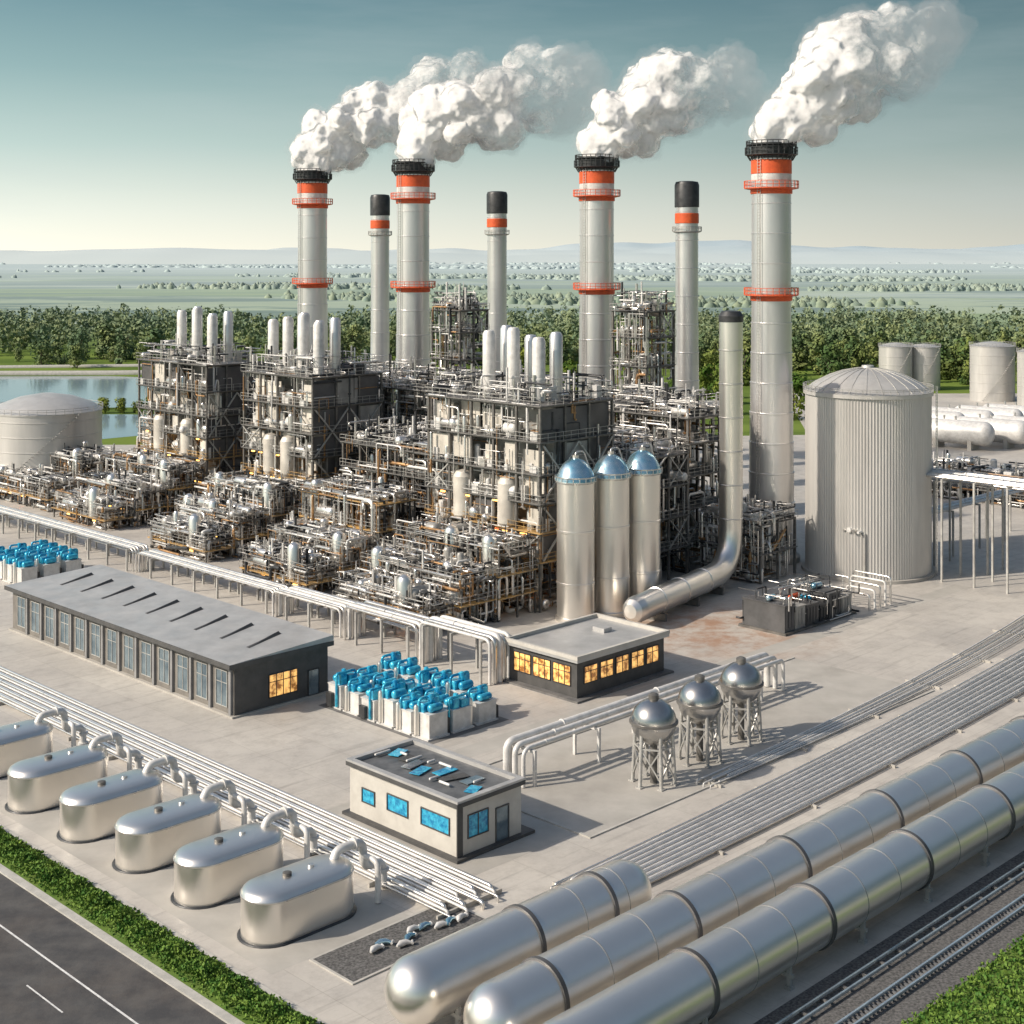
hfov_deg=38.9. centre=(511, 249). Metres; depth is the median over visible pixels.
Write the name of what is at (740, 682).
sphere tank
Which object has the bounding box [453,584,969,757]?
service road
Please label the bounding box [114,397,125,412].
tree
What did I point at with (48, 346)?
tree
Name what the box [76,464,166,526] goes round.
process module
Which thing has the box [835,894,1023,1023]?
railway track
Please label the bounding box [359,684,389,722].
pump unit
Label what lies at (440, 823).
window
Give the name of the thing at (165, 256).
hills
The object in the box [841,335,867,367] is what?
tree
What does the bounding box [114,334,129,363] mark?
tree
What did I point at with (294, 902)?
receiver tank
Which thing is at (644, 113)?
steam plume
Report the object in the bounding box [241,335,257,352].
tree
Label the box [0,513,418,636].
pipe rack
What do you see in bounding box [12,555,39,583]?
pump unit
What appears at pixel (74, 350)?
tree
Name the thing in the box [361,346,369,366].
tree
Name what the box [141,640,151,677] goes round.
window
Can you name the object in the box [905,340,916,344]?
tree
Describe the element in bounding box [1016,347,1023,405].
storage tank
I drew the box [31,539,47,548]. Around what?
pump unit
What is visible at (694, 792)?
pad edging
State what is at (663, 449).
process module
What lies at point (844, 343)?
tree
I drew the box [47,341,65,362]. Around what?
tree
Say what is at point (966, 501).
pipe rack
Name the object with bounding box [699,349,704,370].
tree
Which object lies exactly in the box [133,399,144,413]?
tree
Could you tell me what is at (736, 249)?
hills
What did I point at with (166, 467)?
process module
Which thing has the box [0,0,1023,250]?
sky
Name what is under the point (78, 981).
road marking
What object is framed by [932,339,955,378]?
tree
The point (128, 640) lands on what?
window
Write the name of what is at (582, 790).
sphere pad
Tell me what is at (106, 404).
tree
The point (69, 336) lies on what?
tree
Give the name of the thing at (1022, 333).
tree
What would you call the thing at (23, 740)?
receiver tank
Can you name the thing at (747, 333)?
tree
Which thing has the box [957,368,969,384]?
tree
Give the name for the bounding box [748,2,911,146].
steam plume
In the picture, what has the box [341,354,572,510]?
process module
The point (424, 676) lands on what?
pump unit
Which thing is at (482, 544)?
process module
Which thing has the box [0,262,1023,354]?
woodland
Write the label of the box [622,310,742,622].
exhaust duct
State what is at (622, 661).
window
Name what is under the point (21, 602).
window
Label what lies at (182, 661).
window
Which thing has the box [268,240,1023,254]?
hills
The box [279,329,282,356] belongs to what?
tree
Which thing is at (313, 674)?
door
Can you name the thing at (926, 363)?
storage tank
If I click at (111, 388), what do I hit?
river
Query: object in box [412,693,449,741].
pump unit
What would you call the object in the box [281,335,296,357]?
tree
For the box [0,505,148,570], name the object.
pipe rack
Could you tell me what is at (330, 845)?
pipe rack
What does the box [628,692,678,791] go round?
sphere tank
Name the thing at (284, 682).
window
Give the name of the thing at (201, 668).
window
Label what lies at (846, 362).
tree
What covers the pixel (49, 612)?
window
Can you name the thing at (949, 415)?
bullet tank
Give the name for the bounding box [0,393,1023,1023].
yard
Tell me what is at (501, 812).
door
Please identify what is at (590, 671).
window
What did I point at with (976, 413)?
bullet tank
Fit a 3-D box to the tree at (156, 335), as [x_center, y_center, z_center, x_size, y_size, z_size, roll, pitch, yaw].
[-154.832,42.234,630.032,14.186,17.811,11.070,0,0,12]
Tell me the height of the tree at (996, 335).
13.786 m
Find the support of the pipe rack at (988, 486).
on the yard at (304, 749)
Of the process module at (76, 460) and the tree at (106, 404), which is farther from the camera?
the tree at (106, 404)
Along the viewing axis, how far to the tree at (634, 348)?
631.65 m
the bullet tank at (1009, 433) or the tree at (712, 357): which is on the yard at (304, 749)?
the bullet tank at (1009, 433)
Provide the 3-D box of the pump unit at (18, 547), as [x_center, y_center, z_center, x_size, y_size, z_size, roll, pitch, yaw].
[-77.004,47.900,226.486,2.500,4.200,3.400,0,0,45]
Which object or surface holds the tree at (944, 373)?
on the ground at (36, 286)
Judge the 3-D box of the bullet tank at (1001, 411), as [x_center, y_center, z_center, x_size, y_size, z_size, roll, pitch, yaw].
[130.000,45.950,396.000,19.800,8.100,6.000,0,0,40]
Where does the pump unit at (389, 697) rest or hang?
on the pump pad at (476, 727)
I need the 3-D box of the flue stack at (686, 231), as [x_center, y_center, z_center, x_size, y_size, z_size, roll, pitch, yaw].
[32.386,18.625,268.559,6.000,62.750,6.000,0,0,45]
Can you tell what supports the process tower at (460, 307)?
on the yard at (304, 749)
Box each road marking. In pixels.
[0,924,137,1023]
[26,985,62,1012]
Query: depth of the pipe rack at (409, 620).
182.42 m
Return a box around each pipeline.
[384,859,651,1023]
[463,715,1023,1023]
[543,761,1023,1023]
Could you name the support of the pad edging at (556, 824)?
on the yard at (304, 749)
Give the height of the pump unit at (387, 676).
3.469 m
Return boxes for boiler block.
[136,306,264,495]
[241,312,383,539]
[425,325,614,612]
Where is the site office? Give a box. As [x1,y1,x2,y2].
[503,613,673,703]
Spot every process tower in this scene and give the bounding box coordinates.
[429,282,489,399]
[610,282,675,428]
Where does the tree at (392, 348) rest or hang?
on the ground at (36, 286)
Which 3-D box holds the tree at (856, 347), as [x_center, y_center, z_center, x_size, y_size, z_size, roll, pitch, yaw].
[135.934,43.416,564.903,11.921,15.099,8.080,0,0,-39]
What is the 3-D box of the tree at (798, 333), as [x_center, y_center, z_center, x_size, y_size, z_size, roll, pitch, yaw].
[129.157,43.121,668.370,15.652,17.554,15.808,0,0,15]
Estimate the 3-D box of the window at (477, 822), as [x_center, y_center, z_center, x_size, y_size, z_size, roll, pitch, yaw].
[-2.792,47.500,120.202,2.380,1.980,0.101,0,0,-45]
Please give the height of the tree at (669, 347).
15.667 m
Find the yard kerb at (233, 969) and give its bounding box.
[0,824,325,1023]
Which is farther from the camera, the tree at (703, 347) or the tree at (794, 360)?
the tree at (703, 347)
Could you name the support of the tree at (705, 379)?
on the ground at (36, 286)
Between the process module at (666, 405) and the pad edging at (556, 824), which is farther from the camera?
the process module at (666, 405)
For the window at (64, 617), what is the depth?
181.03 m
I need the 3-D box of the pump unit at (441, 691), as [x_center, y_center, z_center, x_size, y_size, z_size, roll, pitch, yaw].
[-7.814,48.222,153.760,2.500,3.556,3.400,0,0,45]
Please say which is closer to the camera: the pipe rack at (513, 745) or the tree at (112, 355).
the pipe rack at (513, 745)
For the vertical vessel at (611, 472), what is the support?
on the yard at (304, 749)
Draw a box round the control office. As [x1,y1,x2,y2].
[342,737,534,863]
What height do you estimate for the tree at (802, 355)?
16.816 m
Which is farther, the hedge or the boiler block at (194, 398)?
the boiler block at (194, 398)
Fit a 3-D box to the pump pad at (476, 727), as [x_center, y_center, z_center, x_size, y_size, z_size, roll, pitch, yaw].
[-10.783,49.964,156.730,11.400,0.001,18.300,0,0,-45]
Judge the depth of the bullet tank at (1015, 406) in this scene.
400.17 m
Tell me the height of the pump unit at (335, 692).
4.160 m
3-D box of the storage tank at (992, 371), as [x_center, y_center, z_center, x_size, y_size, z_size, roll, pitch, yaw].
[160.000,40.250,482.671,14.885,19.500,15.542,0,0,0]
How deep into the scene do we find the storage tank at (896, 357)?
513.08 m
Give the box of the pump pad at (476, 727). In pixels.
[319,703,508,743]
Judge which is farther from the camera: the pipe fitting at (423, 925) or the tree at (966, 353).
the tree at (966, 353)
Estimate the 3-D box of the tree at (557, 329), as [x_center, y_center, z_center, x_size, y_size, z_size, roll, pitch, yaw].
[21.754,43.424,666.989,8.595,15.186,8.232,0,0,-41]
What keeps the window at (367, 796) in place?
in the control office
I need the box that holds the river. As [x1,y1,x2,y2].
[0,376,153,438]
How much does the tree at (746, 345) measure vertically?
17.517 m
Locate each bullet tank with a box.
[932,404,993,417]
[932,410,964,418]
[932,415,994,450]
[955,403,1023,416]
[957,414,1023,448]
[984,401,1023,413]
[993,412,1023,420]
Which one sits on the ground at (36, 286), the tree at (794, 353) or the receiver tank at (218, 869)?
the tree at (794, 353)
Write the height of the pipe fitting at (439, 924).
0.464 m
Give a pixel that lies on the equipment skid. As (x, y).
(801, 606)
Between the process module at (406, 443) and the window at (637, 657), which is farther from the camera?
the process module at (406, 443)
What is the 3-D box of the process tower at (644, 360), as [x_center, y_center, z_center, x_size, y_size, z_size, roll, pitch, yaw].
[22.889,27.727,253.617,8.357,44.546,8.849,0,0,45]
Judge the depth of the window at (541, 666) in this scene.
164.51 m
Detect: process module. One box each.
[0,462,81,511]
[50,439,119,488]
[51,481,133,530]
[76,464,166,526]
[105,447,204,517]
[147,511,235,562]
[174,486,269,557]
[194,475,227,494]
[205,464,308,544]
[239,535,338,591]
[267,511,376,591]
[298,471,417,572]
[332,561,455,629]
[340,409,445,526]
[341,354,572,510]
[360,537,495,623]
[380,529,411,547]
[393,508,537,622]
[526,417,689,579]
[585,378,718,572]
[698,494,797,584]
[932,450,1023,507]
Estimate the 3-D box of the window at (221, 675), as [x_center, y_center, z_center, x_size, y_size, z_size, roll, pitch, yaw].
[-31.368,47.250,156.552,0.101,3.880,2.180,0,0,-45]
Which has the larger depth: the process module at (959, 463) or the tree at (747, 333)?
the tree at (747, 333)
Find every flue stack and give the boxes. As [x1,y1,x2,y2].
[368,194,391,398]
[484,191,509,370]
[672,181,701,511]
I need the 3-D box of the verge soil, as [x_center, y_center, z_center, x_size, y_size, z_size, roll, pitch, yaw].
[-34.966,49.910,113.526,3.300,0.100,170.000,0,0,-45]
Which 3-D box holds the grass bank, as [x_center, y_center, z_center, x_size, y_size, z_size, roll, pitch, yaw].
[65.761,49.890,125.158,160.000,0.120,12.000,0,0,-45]
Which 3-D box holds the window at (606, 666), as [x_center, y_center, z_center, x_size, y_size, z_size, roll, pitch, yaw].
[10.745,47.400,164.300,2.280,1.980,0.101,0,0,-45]
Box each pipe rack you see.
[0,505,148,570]
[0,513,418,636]
[0,666,501,919]
[136,549,288,612]
[272,585,361,636]
[343,600,437,658]
[419,615,510,684]
[503,652,784,787]
[550,648,1023,888]
[696,614,1023,788]
[843,489,1023,579]
[926,468,1023,593]
[932,477,1023,574]
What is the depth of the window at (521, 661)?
166.80 m
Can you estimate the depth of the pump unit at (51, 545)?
226.83 m
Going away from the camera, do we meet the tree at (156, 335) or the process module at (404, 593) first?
the process module at (404, 593)
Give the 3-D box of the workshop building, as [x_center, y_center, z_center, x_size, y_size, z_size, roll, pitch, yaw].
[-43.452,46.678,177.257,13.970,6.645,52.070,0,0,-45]
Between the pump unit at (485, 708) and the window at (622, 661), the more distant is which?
the window at (622, 661)
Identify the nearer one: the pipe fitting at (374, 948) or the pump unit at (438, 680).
the pipe fitting at (374, 948)
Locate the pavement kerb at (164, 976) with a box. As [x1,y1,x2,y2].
[0,864,244,1023]
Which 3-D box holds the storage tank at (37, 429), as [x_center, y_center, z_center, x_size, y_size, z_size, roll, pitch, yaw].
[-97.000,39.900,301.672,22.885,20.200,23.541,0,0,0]
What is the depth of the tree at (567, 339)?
636.03 m
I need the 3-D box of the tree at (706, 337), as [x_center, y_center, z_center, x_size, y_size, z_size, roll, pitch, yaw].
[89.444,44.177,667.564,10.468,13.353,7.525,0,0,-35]
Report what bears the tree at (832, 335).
on the ground at (36, 286)
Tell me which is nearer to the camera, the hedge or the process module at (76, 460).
the hedge
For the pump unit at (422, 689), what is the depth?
155.12 m
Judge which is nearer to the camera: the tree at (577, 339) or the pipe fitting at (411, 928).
the pipe fitting at (411, 928)
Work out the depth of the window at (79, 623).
178.32 m
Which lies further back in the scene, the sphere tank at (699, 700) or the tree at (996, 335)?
the tree at (996, 335)
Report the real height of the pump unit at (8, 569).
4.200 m
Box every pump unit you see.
[0,549,14,579]
[2,552,23,582]
[9,543,26,551]
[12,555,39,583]
[18,546,36,559]
[28,549,46,564]
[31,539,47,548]
[35,552,61,577]
[40,542,57,551]
[50,545,67,561]
[58,548,83,572]
[326,668,359,709]
[343,675,372,715]
[357,665,380,679]
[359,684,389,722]
[370,670,395,687]
[376,679,409,728]
[377,651,403,675]
[391,678,417,693]
[394,657,420,679]
[394,691,421,734]
[408,683,433,696]
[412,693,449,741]
[415,666,440,684]
[423,686,449,704]
[428,669,451,687]
[443,693,474,733]
[445,670,476,696]
[465,684,497,725]
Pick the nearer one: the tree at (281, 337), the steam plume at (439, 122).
the steam plume at (439, 122)
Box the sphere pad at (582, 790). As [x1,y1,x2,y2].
[491,658,929,835]
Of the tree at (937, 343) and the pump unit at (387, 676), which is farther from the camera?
the tree at (937, 343)
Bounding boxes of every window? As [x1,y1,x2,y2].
[17,596,25,627]
[31,601,39,633]
[45,606,53,639]
[60,611,68,645]
[75,617,84,651]
[91,622,100,657]
[107,628,116,663]
[124,634,133,670]
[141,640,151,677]
[159,647,169,684]
[177,654,187,691]
[196,660,207,699]
[216,667,227,707]
[269,668,297,698]
[361,787,374,806]
[386,793,407,818]
[420,806,449,835]
[467,807,488,838]
[513,650,530,674]
[533,656,550,680]
[552,661,570,686]
[584,662,597,683]
[600,658,613,678]
[616,653,628,673]
[631,648,643,669]
[646,644,658,664]
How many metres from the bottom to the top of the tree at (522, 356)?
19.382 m
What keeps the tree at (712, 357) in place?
on the ground at (36, 286)
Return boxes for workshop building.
[4,564,333,718]
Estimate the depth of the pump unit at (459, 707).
150.91 m
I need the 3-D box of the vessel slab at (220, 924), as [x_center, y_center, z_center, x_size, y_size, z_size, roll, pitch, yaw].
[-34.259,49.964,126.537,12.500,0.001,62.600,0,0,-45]
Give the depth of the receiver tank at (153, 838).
118.36 m
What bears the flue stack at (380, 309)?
on the yard at (304, 749)
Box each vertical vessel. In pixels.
[555,450,596,622]
[592,447,631,617]
[626,443,662,596]
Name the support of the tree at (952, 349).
on the ground at (36, 286)
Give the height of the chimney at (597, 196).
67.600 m
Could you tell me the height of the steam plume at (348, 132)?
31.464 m
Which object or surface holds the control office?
on the office pad at (544, 834)
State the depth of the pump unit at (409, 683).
157.38 m
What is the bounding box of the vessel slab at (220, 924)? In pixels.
[0,740,408,973]
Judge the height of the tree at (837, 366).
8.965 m
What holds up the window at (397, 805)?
in the control office
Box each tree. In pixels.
[14,347,23,361]
[26,339,57,364]
[42,340,53,354]
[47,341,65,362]
[56,352,71,364]
[66,327,94,359]
[66,343,86,368]
[67,333,79,355]
[79,348,87,363]
[91,323,116,359]
[99,331,138,360]
[100,397,109,413]
[102,347,119,362]
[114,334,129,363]
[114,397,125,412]
[117,398,126,413]
[131,401,137,412]
[132,346,147,362]
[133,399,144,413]
[136,327,167,362]
[240,339,256,360]
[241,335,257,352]
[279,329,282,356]
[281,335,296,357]
[328,330,348,361]
[341,341,345,359]
[342,324,366,360]
[352,345,366,360]
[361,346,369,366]
[390,332,395,359]
[434,341,444,364]
[520,328,535,358]
[520,347,523,380]
[545,333,549,357]
[545,345,549,364]
[554,328,566,347]
[563,334,575,362]
[563,359,578,392]
[563,363,572,388]
[568,347,578,362]
[573,334,578,354]
[615,334,631,359]
[625,339,650,358]
[661,332,671,362]
[699,332,712,351]
[699,340,709,368]
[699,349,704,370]
[699,364,716,399]
[701,348,718,380]
[707,361,718,400]
[709,339,718,355]
[712,375,718,399]
[743,327,750,338]
[743,335,750,355]
[743,349,750,385]
[792,325,803,336]
[792,333,814,370]
[792,337,805,370]
[792,356,799,373]
[792,369,809,420]
[803,342,816,364]
[805,335,832,369]
[808,335,828,374]
[809,331,822,349]
[814,340,850,377]
[818,357,845,375]
[821,328,842,343]
[831,362,843,372]
[836,324,859,343]
[836,338,850,362]
[837,350,871,368]
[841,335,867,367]
[849,343,869,367]
[864,331,893,367]
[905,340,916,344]
[917,329,943,343]
[929,338,947,359]
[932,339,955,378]
[940,356,962,379]
[943,336,969,379]
[956,336,982,370]
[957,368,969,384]
[958,349,968,375]
[992,331,1001,341]
[997,331,1012,344]
[1014,325,1023,342]
[1015,338,1023,367]
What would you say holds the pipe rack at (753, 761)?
on the yard at (304, 749)
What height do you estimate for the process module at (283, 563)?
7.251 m
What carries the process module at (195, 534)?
on the yard at (304, 749)
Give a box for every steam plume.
[290,57,474,175]
[395,47,555,168]
[576,48,707,161]
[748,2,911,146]
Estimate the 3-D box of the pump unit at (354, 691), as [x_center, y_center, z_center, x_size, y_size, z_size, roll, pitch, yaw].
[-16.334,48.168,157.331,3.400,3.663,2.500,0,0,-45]
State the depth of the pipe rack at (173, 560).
212.15 m
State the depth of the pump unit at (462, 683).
155.66 m
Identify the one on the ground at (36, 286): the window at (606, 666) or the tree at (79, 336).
the tree at (79, 336)
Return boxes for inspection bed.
[309,901,485,984]
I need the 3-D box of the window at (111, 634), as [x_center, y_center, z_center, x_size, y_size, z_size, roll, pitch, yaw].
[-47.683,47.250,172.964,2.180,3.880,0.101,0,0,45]
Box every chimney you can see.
[292,168,332,354]
[391,159,435,481]
[573,154,620,397]
[744,139,799,565]
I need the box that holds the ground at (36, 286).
[0,264,1023,444]
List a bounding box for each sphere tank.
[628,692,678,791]
[675,674,724,768]
[718,656,764,746]
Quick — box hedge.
[0,825,324,1023]
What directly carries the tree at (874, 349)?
on the ground at (36, 286)
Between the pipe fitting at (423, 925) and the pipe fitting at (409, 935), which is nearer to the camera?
the pipe fitting at (409, 935)
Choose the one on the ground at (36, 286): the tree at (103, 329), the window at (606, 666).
the tree at (103, 329)
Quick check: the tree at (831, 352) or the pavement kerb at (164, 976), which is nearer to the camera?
the pavement kerb at (164, 976)
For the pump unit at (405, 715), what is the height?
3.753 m
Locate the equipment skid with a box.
[736,573,859,636]
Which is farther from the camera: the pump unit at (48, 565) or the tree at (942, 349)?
the tree at (942, 349)
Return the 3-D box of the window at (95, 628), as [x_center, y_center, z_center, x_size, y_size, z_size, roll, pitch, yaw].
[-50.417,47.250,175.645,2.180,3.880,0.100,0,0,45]
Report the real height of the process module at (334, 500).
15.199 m
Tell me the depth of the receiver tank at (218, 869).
112.15 m
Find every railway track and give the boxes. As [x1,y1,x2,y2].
[775,862,1023,1023]
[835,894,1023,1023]
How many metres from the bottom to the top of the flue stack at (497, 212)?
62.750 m
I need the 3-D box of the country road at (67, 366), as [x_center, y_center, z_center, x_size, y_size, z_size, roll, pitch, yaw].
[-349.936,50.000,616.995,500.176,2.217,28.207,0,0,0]
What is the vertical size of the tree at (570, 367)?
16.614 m
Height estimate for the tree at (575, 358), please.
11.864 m
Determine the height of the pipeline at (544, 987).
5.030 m
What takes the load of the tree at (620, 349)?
on the ground at (36, 286)
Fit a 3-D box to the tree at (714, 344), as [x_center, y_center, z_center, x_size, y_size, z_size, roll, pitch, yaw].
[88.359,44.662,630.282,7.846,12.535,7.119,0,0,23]
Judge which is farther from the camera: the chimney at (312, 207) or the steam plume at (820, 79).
the chimney at (312, 207)
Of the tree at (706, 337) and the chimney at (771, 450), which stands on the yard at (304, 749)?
the chimney at (771, 450)
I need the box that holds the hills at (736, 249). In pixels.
[12,245,1023,254]
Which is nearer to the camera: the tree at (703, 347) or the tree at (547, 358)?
the tree at (703, 347)
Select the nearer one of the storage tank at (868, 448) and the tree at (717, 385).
the storage tank at (868, 448)
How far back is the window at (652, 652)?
169.94 m
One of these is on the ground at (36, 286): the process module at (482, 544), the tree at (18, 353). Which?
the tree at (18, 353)
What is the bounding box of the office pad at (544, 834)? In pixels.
[305,802,572,889]
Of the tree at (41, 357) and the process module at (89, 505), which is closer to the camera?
the process module at (89, 505)
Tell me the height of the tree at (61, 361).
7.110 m
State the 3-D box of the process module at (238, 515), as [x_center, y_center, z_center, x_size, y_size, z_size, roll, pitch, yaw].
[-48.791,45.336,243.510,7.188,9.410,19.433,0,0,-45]
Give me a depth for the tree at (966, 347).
541.09 m
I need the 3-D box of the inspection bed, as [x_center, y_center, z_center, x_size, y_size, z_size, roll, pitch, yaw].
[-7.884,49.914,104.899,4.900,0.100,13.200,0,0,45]
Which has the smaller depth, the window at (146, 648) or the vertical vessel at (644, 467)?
the window at (146, 648)
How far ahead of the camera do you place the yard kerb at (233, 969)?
106.33 m
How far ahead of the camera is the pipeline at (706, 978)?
100.30 m
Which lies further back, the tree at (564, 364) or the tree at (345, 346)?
the tree at (345, 346)
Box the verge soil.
[0,830,315,1023]
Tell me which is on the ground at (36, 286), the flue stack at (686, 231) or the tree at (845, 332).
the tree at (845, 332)
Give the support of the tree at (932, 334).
on the ground at (36, 286)
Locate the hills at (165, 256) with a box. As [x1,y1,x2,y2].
[0,248,1023,263]
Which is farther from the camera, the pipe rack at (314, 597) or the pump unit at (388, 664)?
the pipe rack at (314, 597)
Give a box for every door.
[308,668,319,695]
[495,803,508,842]
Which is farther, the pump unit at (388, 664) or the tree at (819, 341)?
the tree at (819, 341)
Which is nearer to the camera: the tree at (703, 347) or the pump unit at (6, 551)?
the pump unit at (6, 551)
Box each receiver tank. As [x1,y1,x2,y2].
[0,706,87,778]
[5,731,143,813]
[57,754,198,843]
[112,778,256,873]
[171,806,318,909]
[237,837,388,948]
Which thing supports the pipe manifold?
on the yard at (304, 749)
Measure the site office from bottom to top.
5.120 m
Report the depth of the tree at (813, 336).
650.91 m
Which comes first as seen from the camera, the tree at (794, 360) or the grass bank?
the grass bank
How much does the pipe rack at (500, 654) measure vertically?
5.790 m
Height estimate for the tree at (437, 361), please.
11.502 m
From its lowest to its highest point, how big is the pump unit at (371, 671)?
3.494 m
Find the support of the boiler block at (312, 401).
on the yard at (304, 749)
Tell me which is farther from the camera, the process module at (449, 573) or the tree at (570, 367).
the tree at (570, 367)
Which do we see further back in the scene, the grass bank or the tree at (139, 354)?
the tree at (139, 354)
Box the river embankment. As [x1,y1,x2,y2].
[0,361,395,374]
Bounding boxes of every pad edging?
[487,657,794,764]
[521,809,592,838]
[591,690,934,837]
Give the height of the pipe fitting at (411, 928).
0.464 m
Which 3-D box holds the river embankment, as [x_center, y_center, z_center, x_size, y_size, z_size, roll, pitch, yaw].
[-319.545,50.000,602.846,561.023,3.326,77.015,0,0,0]
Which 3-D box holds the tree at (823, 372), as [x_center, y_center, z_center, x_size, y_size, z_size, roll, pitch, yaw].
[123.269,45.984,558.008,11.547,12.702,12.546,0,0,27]
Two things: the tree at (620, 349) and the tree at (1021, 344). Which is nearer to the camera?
the tree at (1021, 344)
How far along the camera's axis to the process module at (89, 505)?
262.36 m
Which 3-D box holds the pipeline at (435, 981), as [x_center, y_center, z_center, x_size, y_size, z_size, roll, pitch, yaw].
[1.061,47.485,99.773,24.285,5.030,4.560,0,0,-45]
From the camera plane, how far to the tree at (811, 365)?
604.94 m
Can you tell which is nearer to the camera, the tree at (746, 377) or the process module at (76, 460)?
the process module at (76, 460)
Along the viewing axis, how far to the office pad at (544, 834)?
121.66 m
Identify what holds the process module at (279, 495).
on the yard at (304, 749)
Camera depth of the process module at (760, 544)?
220.49 m
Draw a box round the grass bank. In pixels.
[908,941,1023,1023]
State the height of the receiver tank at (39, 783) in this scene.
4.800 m
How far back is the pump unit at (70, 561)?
221.60 m
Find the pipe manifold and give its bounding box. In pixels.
[845,570,891,610]
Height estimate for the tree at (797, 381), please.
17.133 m
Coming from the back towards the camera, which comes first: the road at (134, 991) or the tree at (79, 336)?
the tree at (79, 336)
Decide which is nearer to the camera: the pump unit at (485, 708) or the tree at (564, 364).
the pump unit at (485, 708)
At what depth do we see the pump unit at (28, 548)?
224.28 m
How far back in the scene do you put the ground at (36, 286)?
1705.91 m
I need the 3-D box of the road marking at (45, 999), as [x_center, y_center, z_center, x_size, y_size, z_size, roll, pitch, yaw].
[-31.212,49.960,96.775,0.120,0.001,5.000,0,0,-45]
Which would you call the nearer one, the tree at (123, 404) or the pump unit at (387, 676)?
the pump unit at (387, 676)
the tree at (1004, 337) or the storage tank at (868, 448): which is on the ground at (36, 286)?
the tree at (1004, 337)
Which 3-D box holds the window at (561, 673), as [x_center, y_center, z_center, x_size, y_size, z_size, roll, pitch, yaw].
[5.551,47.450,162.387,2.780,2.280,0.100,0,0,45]
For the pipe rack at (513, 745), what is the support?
on the sphere pad at (582, 790)
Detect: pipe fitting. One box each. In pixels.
[370,943,384,952]
[375,938,393,944]
[396,939,413,946]
[404,931,416,939]
[406,924,418,932]
[419,921,432,929]
[434,921,449,928]
[445,915,455,924]
[456,912,468,921]
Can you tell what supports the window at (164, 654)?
in the workshop building
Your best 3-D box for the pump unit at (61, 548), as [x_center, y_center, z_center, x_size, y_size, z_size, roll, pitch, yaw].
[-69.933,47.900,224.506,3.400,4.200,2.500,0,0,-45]
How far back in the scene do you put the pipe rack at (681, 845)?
136.22 m
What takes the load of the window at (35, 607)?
in the workshop building
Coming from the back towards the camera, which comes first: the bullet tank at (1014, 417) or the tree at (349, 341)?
the tree at (349, 341)
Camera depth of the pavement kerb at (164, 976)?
103.17 m
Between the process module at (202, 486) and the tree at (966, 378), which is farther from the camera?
the tree at (966, 378)
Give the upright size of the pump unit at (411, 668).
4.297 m
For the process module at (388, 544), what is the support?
on the yard at (304, 749)
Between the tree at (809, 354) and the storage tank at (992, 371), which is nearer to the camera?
the storage tank at (992, 371)
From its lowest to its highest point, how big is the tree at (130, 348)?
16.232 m
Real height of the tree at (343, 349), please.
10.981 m
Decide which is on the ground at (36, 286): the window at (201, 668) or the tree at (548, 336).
the tree at (548, 336)
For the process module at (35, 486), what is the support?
on the yard at (304, 749)
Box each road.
[0,362,281,367]
[0,873,226,1023]
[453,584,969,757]
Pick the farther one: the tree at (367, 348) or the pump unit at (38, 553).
the tree at (367, 348)
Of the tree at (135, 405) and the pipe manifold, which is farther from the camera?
the tree at (135, 405)
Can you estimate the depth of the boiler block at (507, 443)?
207.34 m
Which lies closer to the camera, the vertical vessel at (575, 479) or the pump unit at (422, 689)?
the pump unit at (422, 689)
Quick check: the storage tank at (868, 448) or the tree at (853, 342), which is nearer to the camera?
the storage tank at (868, 448)
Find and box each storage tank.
[0,392,102,497]
[801,365,937,584]
[878,342,912,377]
[908,343,940,390]
[969,341,1015,401]
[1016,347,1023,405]
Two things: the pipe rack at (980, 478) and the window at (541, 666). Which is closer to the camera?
the window at (541, 666)
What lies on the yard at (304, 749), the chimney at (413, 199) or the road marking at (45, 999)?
the chimney at (413, 199)
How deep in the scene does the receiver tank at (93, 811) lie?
124.20 m
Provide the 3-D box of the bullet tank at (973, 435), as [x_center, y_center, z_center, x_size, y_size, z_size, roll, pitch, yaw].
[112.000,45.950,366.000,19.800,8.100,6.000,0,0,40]
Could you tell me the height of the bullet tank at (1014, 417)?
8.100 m
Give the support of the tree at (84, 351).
on the ground at (36, 286)
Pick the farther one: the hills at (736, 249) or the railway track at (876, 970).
the hills at (736, 249)
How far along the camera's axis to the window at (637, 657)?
168.04 m
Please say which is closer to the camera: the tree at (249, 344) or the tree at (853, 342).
the tree at (853, 342)
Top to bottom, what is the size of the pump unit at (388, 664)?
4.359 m
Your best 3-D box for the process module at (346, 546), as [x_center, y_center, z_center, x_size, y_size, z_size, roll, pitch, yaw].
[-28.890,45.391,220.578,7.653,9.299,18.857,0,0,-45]

